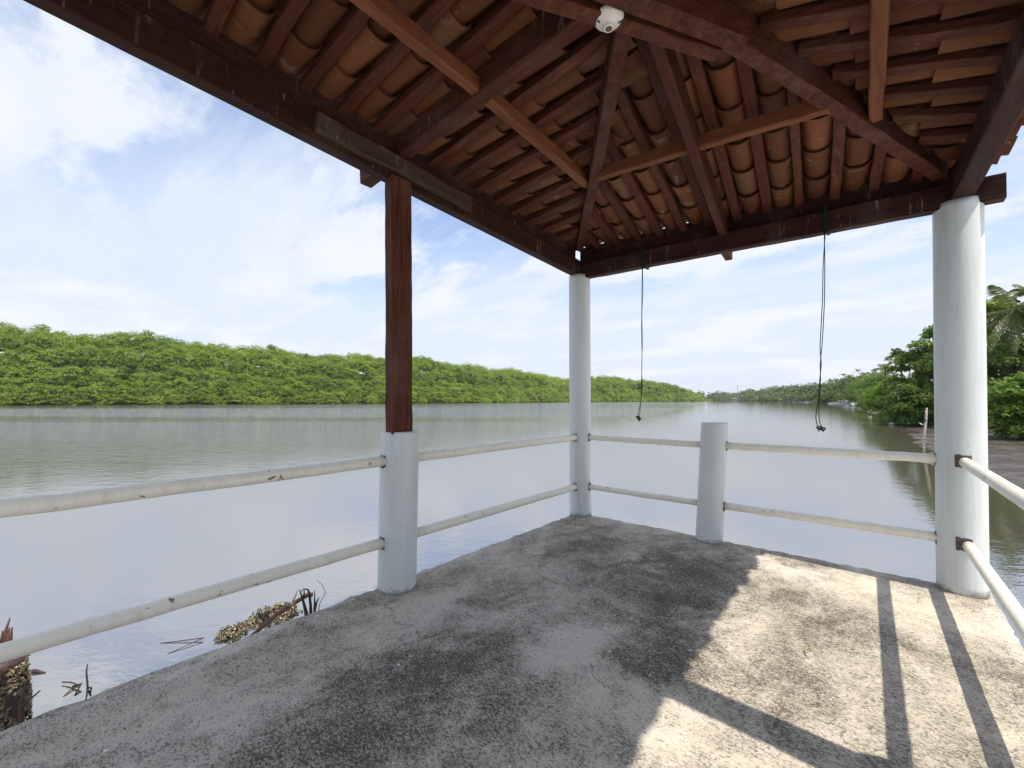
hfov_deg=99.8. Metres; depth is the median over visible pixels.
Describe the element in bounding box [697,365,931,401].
wood
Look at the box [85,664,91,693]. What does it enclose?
thin twig
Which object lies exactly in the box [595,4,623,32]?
lamp holder
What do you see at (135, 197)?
sky
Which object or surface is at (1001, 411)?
mangrove bush
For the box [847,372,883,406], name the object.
leafy tree
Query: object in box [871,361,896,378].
coconut palm
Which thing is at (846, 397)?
leafy tree
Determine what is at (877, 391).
leafy tree
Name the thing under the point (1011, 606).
railing
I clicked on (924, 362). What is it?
leafy tree
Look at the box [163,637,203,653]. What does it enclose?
thin twig
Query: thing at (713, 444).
railing
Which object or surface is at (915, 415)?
mangrove bush
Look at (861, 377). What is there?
leafy tree
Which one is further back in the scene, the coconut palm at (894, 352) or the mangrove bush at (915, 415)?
the coconut palm at (894, 352)
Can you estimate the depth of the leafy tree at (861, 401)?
91.51 m
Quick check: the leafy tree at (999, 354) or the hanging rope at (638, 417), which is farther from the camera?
the leafy tree at (999, 354)
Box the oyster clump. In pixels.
[213,601,302,641]
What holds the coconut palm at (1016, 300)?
on the mud bank
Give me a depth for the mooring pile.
2.90 m
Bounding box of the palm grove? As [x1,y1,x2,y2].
[707,369,900,397]
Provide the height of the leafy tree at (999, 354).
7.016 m
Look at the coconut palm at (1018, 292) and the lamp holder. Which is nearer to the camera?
the lamp holder
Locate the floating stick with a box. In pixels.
[30,669,45,672]
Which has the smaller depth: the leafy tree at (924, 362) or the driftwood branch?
the driftwood branch
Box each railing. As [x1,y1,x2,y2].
[0,434,577,662]
[588,422,936,543]
[958,458,1023,639]
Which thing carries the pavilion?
on the floor
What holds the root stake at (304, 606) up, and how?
in the water
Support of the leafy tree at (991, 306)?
on the mud bank
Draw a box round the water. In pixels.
[0,401,1023,720]
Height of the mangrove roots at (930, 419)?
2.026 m
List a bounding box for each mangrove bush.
[813,393,837,402]
[876,383,933,425]
[987,371,1023,438]
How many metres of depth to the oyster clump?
4.27 m
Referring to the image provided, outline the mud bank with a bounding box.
[774,400,1023,489]
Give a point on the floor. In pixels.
(592, 641)
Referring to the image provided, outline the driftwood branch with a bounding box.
[249,591,312,635]
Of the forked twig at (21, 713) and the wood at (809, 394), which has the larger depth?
the wood at (809, 394)
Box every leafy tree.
[831,377,878,403]
[843,374,867,401]
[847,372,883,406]
[853,373,900,396]
[855,375,898,407]
[857,375,925,417]
[875,348,933,418]
[887,324,933,389]
[906,356,933,386]
[908,331,1010,407]
[926,298,1018,422]
[987,334,1023,425]
[990,308,1023,377]
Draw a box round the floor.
[0,515,1023,767]
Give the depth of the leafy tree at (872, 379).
100.52 m
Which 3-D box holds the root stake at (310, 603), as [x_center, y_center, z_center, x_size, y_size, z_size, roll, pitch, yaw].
[-2.072,2.242,4.361,0.123,0.346,0.032,0,-2,6]
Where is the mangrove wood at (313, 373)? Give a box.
[0,321,710,405]
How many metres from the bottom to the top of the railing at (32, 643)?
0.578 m
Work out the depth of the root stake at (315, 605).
4.38 m
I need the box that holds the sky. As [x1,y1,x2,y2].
[0,0,1023,396]
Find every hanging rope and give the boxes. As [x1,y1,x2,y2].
[636,247,648,420]
[815,204,829,432]
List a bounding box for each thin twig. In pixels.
[61,681,81,696]
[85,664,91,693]
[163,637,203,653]
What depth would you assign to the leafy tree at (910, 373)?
54.88 m
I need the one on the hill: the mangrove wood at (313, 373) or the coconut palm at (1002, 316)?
the mangrove wood at (313, 373)
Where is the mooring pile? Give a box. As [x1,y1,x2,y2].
[0,618,33,731]
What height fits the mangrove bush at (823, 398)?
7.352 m
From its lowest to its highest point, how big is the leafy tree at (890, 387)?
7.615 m
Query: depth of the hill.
253.51 m
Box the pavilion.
[23,0,1023,598]
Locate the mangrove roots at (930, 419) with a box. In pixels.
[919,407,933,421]
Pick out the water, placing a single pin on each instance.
(66, 567)
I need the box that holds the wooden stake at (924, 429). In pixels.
[922,408,927,448]
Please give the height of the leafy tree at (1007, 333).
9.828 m
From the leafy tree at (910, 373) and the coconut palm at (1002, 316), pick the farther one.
the leafy tree at (910, 373)
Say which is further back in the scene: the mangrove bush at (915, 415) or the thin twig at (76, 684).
the mangrove bush at (915, 415)
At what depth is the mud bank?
17.86 m
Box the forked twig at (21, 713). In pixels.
[17,684,40,723]
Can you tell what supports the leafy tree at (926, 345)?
on the mud bank
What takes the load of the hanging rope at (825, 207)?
hanging from the pavilion
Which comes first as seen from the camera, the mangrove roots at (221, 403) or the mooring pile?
the mooring pile
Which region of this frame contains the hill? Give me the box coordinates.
[0,354,689,405]
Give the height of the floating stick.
0.044 m
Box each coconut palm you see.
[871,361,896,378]
[884,348,905,376]
[986,285,1023,352]
[993,295,1020,376]
[1005,284,1023,299]
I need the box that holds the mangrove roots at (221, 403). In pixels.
[44,396,702,404]
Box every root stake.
[299,589,308,615]
[301,588,311,613]
[313,590,318,612]
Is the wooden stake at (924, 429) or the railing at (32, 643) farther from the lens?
the wooden stake at (924, 429)

